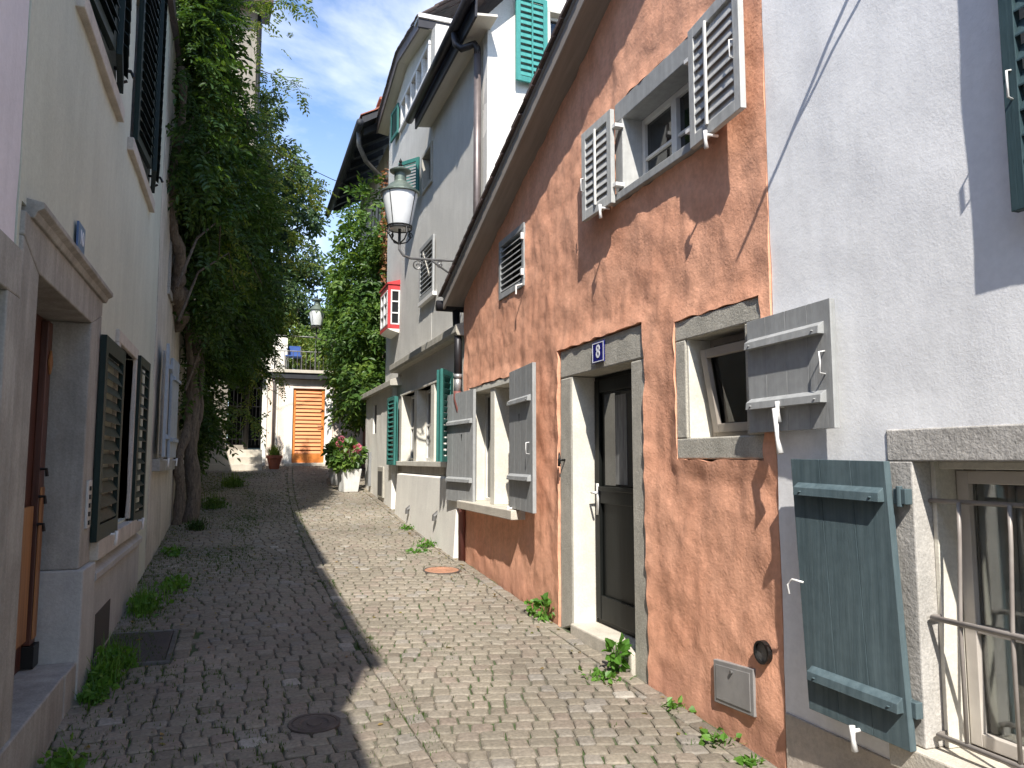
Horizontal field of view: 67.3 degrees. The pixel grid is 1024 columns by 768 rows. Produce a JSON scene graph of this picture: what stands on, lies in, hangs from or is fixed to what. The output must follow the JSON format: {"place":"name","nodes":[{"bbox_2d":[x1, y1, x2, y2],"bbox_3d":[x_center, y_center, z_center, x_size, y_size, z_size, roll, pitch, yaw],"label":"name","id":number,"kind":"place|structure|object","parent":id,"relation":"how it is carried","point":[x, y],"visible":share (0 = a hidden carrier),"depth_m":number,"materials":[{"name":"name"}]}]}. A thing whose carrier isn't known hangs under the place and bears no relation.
{"place":"outdoors","nodes":[
{"label":"outdoors","id":0,"kind":"place"},
{"bbox_2d":[228,0,442,402],"label":"sky","id":1,"kind":"structure","parent":0,"point":[345,62],"materials":[{"name":"blue"}]},
{"bbox_2d":[35,448,776,767],"bbox_3d":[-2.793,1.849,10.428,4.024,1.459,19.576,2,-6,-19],"label":"street paving","id":2,"kind":"structure","parent":0,"point":[540,731],"depth_m":4.93,"materials":[{"name":"grey stone"}]},
{"bbox_2d":[0,0,29,604],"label":"lilac house","id":3,"kind":"structure","parent":2,"relation":"on","point":[14,15],"depth_m":2.88,"materials":[{"name":"paint"}]},
{"bbox_2d":[36,731,105,767],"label":"weed","id":4,"kind":"object","parent":2,"relation":"on","point":[62,761],"visible":0.99,"depth_m":3.48,"materials":[{"name":"green plant"}]},
{"bbox_2d":[0,0,176,767],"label":"pale green house","id":5,"kind":"structure","parent":2,"relation":"on","point":[88,215],"depth_m":4.39,"materials":[{"name":"paint"}]},
{"bbox_2d":[14,313,52,674],"bbox_3d":[-2.458,0.532,3.758,0.134,1.920,1.266,2,-6,-19],"label":"door","id":6,"kind":"structure","parent":5,"relation":"in","point":[27,650],"depth_m":4.22,"materials":[{"name":"brown wood"}]},
{"bbox_2d":[75,0,135,122],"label":"upper window","id":7,"kind":"structure","parent":5,"relation":"in","point":[84,8],"depth_m":4.48,"materials":[{"name":"beige stone"}]},
{"bbox_2d":[89,329,141,560],"bbox_3d":[-3.096,0.425,5.876,0.310,1.550,2.330,2,-6,-19],"label":"window","id":8,"kind":"structure","parent":5,"relation":"in","point":[126,529],"depth_m":6.30,"materials":[{"name":"stone"}]},
{"bbox_2d":[127,6,163,212],"bbox_3d":[-3.167,-2.620,6.530,0.350,1.900,1.560,2,-6,-19],"label":"upper window","id":9,"kind":"structure","parent":5,"relation":"in","point":[132,148],"depth_m":6.74,"materials":[{"name":"beige stone"}]},
{"bbox_2d":[72,673,117,708],"bbox_3d":[-2.346,1.722,4.296,0.308,0.174,0.261,-5,-8,43],"label":"weed","id":10,"kind":"object","parent":2,"relation":"on","point":[93,694],"visible":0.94,"depth_m":4.28,"materials":[{"name":"green plant"}]},
{"bbox_2d":[82,647,130,690],"bbox_3d":[-2.421,1.710,4.574,0.411,0.248,0.392,-2,-6,21],"label":"weed","id":11,"kind":"object","parent":2,"relation":"on","point":[104,669],"visible":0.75,"depth_m":4.55,"materials":[{"name":"green plant"}]},
{"bbox_2d":[91,631,149,670],"bbox_3d":[-2.518,1.713,4.933,0.414,0.259,0.425,2,-6,-19],"label":"weed","id":12,"kind":"object","parent":2,"relation":"on","point":[112,647],"visible":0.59,"depth_m":4.88,"materials":[{"name":"green plant"}]},
{"bbox_2d":[95,628,178,666],"bbox_3d":[-2.625,1.824,5.303,0.550,0.072,0.800,2,-6,-19],"label":"access hatch","id":13,"kind":"object","parent":2,"relation":"on","point":[164,641],"visible":0.52,"depth_m":5.38,"materials":[{"name":"metal"}]},
{"bbox_2d":[125,579,173,618],"bbox_3d":[-2.967,1.746,6.281,0.420,0.268,0.705,5,-7,-41],"label":"weed","id":14,"kind":"object","parent":2,"relation":"on","point":[145,604],"visible":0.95,"depth_m":6.20,"materials":[{"name":"green plant"}]},
{"bbox_2d":[145,13,184,569],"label":"faded beige house","id":15,"kind":"structure","parent":2,"relation":"on","point":[166,431],"depth_m":8.73,"materials":[{"name":"beige paint"}]},
{"bbox_2d":[152,350,174,470],"bbox_3d":[-4.185,0.330,9.085,0.280,1.370,2.000,2,-6,-19],"label":"window","id":16,"kind":"structure","parent":15,"relation":"in","point":[157,465],"depth_m":8.74,"materials":[{"name":"grey stone"}]},
{"bbox_2d":[167,211,178,305],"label":"upper window","id":17,"kind":"structure","parent":15,"relation":"in","point":[171,255],"depth_m":9.11,"materials":[{"name":"grey stone"}]},
{"bbox_2d":[146,571,194,595],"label":"weed","id":18,"kind":"object","parent":2,"relation":"on","point":[181,582],"visible":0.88,"depth_m":7.06,"materials":[{"name":"green plant"}]},
{"bbox_2d":[160,544,184,556],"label":"weed","id":19,"kind":"object","parent":2,"relation":"on","point":[175,551],"visible":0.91,"depth_m":8.63,"materials":[{"name":"green plant"}]},
{"bbox_2d":[179,514,211,530],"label":"weed","id":20,"kind":"object","parent":2,"relation":"on","point":[197,525],"visible":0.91,"depth_m":10.30,"materials":[{"name":"green plant"}]},
{"bbox_2d":[201,490,232,509],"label":"weed","id":21,"kind":"object","parent":2,"relation":"on","point":[213,503],"visible":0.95,"depth_m":12.28,"materials":[{"name":"green plant"}]},
{"bbox_2d":[175,0,273,466],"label":"brown house","id":22,"kind":"structure","parent":2,"relation":"on","point":[246,431],"depth_m":19.46,"materials":[{"name":"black paint"}]},
{"bbox_2d":[204,450,261,470],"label":"stone steps","id":23,"kind":"structure","parent":2,"relation":"on","point":[251,459],"depth_m":17.97,"materials":[{"name":"beige stone"}]},
{"bbox_2d":[217,469,250,487],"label":"weed","id":24,"kind":"object","parent":2,"relation":"on","point":[233,481],"visible":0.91,"depth_m":15.05,"materials":[{"name":"green plant"}]},
{"bbox_2d":[165,0,339,525],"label":"wisteria","id":25,"kind":"object","parent":2,"relation":"on","point":[227,308],"visible":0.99,"depth_m":10.52,"materials":[{"name":"green plant"}]},
{"bbox_2d":[266,455,282,468],"bbox_3d":[-5.665,1.864,18.320,0.380,0.330,0.380,2,-6,-19],"label":"terracotta pot","id":26,"kind":"object","parent":2,"relation":"on","point":[274,461],"visible":0.98,"depth_m":18.20,"materials":[{"name":"brown ceramic"}]},
{"bbox_2d":[266,443,283,454],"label":"grassy plant","id":27,"kind":"object","parent":26,"relation":"in","point":[274,450],"visible":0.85,"depth_m":18.27,"materials":[{"name":"green plant"}]},
{"bbox_2d":[258,86,330,337],"bbox_3d":[-6.999,-3.722,22.828,3.262,11.176,3.699,2,-6,-19],"label":"garden tree","id":28,"kind":"object","parent":2,"relation":"on","point":[302,299],"visible":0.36,"depth_m":23.36,"materials":[{"name":"green plant"}]},
{"bbox_2d":[260,335,362,465],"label":"terrace building","id":29,"kind":"structure","parent":2,"relation":"on","point":[297,428],"depth_m":19.36,"materials":[{"name":"paint"}]},
{"bbox_2d":[285,346,301,369],"bbox_3d":[-5.691,-0.651,19.999,0.429,0.730,0.430,2,-6,-19],"label":"garden chair","id":30,"kind":"object","parent":29,"relation":"on","point":[293,348],"visible":0.7,"depth_m":20.20,"materials":[{"name":"blue metal"}]},
{"bbox_2d":[291,388,324,462],"bbox_3d":[-5.146,1.051,19.429,0.778,1.870,0.156,2,-6,-19],"label":"door","id":31,"kind":"structure","parent":29,"relation":"in","point":[308,404],"depth_m":19.44,"materials":[{"name":"brown wood"}]},
{"bbox_2d":[275,298,349,370],"bbox_3d":[-5.660,-0.899,21.471,2.820,3.447,2.878,2,-6,-19],"label":"shrub","id":32,"kind":"object","parent":29,"relation":"on","point":[307,340],"visible":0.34,"depth_m":21.50,"materials":[{"name":"green plant"}]},
{"bbox_2d":[288,713,340,736],"bbox_3d":[-1.038,1.788,4.038,0.270,0.034,0.270,2,-6,-19],"label":"valve cover","id":33,"kind":"object","parent":2,"relation":"on","point":[312,723],"visible":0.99,"depth_m":4.02,"materials":[{"name":"metal"}]},
{"bbox_2d":[292,273,351,369],"bbox_3d":[-5.501,-1.287,25.122,3.273,5.022,2.589,2,-6,-19],"label":"back tree","id":34,"kind":"object","parent":2,"relation":"on","point":[323,286],"visible":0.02,"depth_m":24.64,"materials":[{"name":"green plant"}]},
{"bbox_2d":[329,467,337,484],"bbox_3d":[-3.552,1.876,15.873,0.361,0.418,0.361,4,-7,-33],"label":"flower planter","id":35,"kind":"object","parent":2,"relation":"on","point":[333,478],"visible":0.11,"depth_m":15.76,"materials":[{"name":"white ceramic"}]},
{"bbox_2d":[320,435,352,465],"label":"hydrangea","id":36,"kind":"object","parent":35,"relation":"in","point":[330,447],"visible":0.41,"depth_m":15.77,"materials":[{"name":"green plant"}]},
{"bbox_2d":[337,469,361,491],"bbox_3d":[-3.164,1.865,14.892,0.380,0.440,0.380,4,-7,-33],"label":"flower planter","id":37,"kind":"object","parent":2,"relation":"on","point":[348,481],"visible":0.81,"depth_m":14.76,"materials":[{"name":"white ceramic"}]},
{"bbox_2d":[326,435,368,474],"bbox_3d":[-3.196,1.383,14.927,0.824,0.789,0.769,2,-6,-19],"label":"hydrangea","id":38,"kind":"object","parent":37,"relation":"in","point":[338,461],"visible":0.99,"depth_m":14.81,"materials":[{"name":"green plant"}]},
{"bbox_2d":[325,96,389,467],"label":"creeper house","id":39,"kind":"structure","parent":2,"relation":"on","point":[367,151],"depth_m":18.17,"materials":[{"name":"brown wood"}]},
{"bbox_2d":[264,140,350,186],"bbox_3d":[-4.724,-4.964,15.865,0.015,0.815,3.692,-4,-7,37],"label":"overhead cable","id":40,"kind":"object","parent":39,"relation":"attached to","point":[314,170],"visible":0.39,"depth_m":16.51,"materials":[{"name":"black metal"}]},
{"bbox_2d":[308,294,367,352],"bbox_3d":[-3.743,-1.215,17.229,1.634,1.524,0.397,2,-6,-19],"label":"street lamp","id":41,"kind":"object","parent":39,"relation":"attached to","point":[316,318],"visible":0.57,"depth_m":16.95,"materials":[{"name":"white glass"}]},
{"bbox_2d":[305,161,388,437],"bbox_3d":[-3.633,-1.241,17.588,2.212,6.952,4.965,2,-6,-19],"label":"wall creeper","id":42,"kind":"object","parent":39,"relation":"attached to","point":[361,366],"depth_m":16.54,"materials":[{"name":"green plant"}]},
{"bbox_2d":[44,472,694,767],"bbox_3d":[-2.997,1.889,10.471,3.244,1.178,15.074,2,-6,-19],"label":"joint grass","id":43,"kind":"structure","parent":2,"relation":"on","point":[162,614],"depth_m":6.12,"materials":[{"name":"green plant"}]},
{"bbox_2d":[77,473,705,767],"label":"fallen leaves","id":44,"kind":"object","parent":2,"relation":"on","point":[678,733],"visible":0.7,"depth_m":6.50,"materials":[{"name":"plant"}]},
{"bbox_2d":[399,523,413,529],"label":"weed","id":45,"kind":"object","parent":2,"relation":"on","point":[404,527],"visible":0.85,"depth_m":10.77,"materials":[{"name":"green plant"}]},
{"bbox_2d":[361,0,460,508],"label":"tall grey house","id":46,"kind":"structure","parent":2,"relation":"on","point":[408,292],"depth_m":13.61,"materials":[{"name":"paint"}]},
{"bbox_2d":[375,405,376,432],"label":"small window","id":47,"kind":"structure","parent":46,"relation":"in","point":[375,405],"depth_m":14.79,"materials":[{"name":"grey"}]},
{"bbox_2d":[379,280,399,338],"bbox_3d":[-2.332,-1.410,14.659,0.260,1.010,0.880,2,-6,-19],"label":"bay window","id":48,"kind":"structure","parent":46,"relation":"in","point":[390,293],"depth_m":14.30,"materials":[{"name":"red paint"}]},
{"bbox_2d":[421,140,432,195],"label":"upper window","id":49,"kind":"structure","parent":46,"relation":"in","point":[427,158],"depth_m":12.69,"materials":[{"name":"grey glass"}]},
{"bbox_2d":[418,249,436,307],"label":"louvred window","id":50,"kind":"structure","parent":46,"relation":"in","point":[432,294],"depth_m":12.27,"materials":[{"name":"grey"}]},
{"bbox_2d":[406,547,431,554],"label":"weed","id":51,"kind":"object","parent":2,"relation":"on","point":[416,550],"visible":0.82,"depth_m":9.14,"materials":[{"name":"green plant"}]},
{"bbox_2d":[413,537,437,548],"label":"weed","id":52,"kind":"object","parent":2,"relation":"on","point":[428,544],"visible":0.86,"depth_m":9.47,"materials":[{"name":"green plant"}]},
{"bbox_2d":[423,566,460,574],"bbox_3d":[-0.742,1.973,8.121,0.400,0.040,0.400,2,-6,-19],"label":"drain cover","id":53,"kind":"object","parent":2,"relation":"on","point":[444,570],"visible":0.98,"depth_m":8.08,"materials":[{"name":"metal"}]},
{"bbox_2d":[386,0,565,557],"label":"grey house","id":54,"kind":"structure","parent":2,"relation":"on","point":[470,95],"depth_m":10.17,"materials":[{"name":"paint"}]},
{"bbox_2d":[380,158,452,272],"bbox_3d":[-1.093,-1.954,9.717,1.157,1.780,0.496,2,-6,-19],"label":"street lamp","id":55,"kind":"object","parent":54,"relation":"attached to","point":[400,194],"visible":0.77,"depth_m":9.51,"materials":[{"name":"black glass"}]},
{"bbox_2d":[396,373,453,474],"bbox_3d":[-1.171,0.643,10.978,0.280,1.260,3.700,2,-6,-19],"label":"window","id":56,"kind":"structure","parent":54,"relation":"in","point":[418,410],"depth_m":11.46,"materials":[{"name":"paint"}]},
{"bbox_2d":[548,7,561,41],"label":"side window","id":57,"kind":"structure","parent":54,"relation":"in","point":[553,14],"depth_m":9.86,"materials":[{"name":"paint"}]},
{"bbox_2d":[524,599,535,616],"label":"weed","id":58,"kind":"object","parent":2,"relation":"on","point":[530,611],"visible":0.69,"depth_m":6.41,"materials":[{"name":"green plant"}]},
{"bbox_2d":[533,592,554,622],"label":"weed","id":59,"kind":"object","parent":2,"relation":"on","point":[545,601],"visible":0.94,"depth_m":6.23,"materials":[{"name":"green plant"}]},
{"bbox_2d":[578,665,638,686],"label":"weed","id":60,"kind":"object","parent":2,"relation":"on","point":[607,674],"visible":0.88,"depth_m":4.80,"materials":[{"name":"green plant"}]},
{"bbox_2d":[601,632,634,671],"bbox_3d":[0.690,1.751,4.983,0.203,0.297,0.223,-2,-6,18],"label":"weed","id":61,"kind":"object","parent":2,"relation":"on","point":[623,647],"visible":0.95,"depth_m":4.96,"materials":[{"name":"green plant"}]},
{"bbox_2d":[435,0,839,767],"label":"orange house","id":62,"kind":"structure","parent":2,"relation":"on","point":[645,374],"depth_m":5.01,"materials":[{"name":"paint"}]},
{"bbox_2d":[457,377,524,519],"bbox_3d":[-0.143,0.640,7.848,0.360,1.340,1.820,2,-6,-19],"label":"window","id":63,"kind":"structure","parent":62,"relation":"in","point":[492,412],"depth_m":7.89,"materials":[{"name":"paint"}]},
{"bbox_2d":[590,370,634,637],"bbox_3d":[0.804,0.846,5.568,0.153,1.889,0.966,2,-6,-19],"label":"door","id":64,"kind":"structure","parent":62,"relation":"in","point":[615,582],"depth_m":5.70,"materials":[{"name":"black paint"}]},
{"bbox_2d":[611,37,702,206],"bbox_3d":[0.972,-1.658,4.959,0.285,0.725,1.110,2,-6,-19],"label":"window","id":65,"kind":"structure","parent":62,"relation":"in","point":[651,126],"depth_m":5.11,"materials":[{"name":"grey paint"}]},
{"bbox_2d":[675,297,763,458],"bbox_3d":[1.210,0.003,4.229,0.212,0.815,0.810,2,-6,-19],"label":"window","id":66,"kind":"structure","parent":62,"relation":"in","point":[713,419],"depth_m":4.34,"materials":[{"name":"grey stone"}]},
{"bbox_2d":[661,695,696,714],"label":"weed","id":67,"kind":"object","parent":2,"relation":"on","point":[670,702],"visible":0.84,"depth_m":4.34,"materials":[{"name":"green plant"}]},
{"bbox_2d":[685,727,741,749],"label":"weed","id":68,"kind":"object","parent":2,"relation":"on","point":[706,735],"visible":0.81,"depth_m":3.87,"materials":[{"name":"green plant"}]},
{"bbox_2d":[720,752,767,767],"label":"weed","id":69,"kind":"object","parent":2,"relation":"on","point":[746,760],"visible":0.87,"depth_m":3.63,"materials":[{"name":"green plant"}]},
{"bbox_2d":[762,0,1023,767],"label":"white house","id":70,"kind":"structure","parent":2,"relation":"on","point":[895,144],"depth_m":2.98,"materials":[{"name":"paint"}]},
{"bbox_2d":[886,424,1023,767],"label":"window","id":71,"kind":"structure","parent":70,"relation":"in","point":[972,718],"depth_m":2.89,"materials":[{"name":"grey stone"}]}
]}

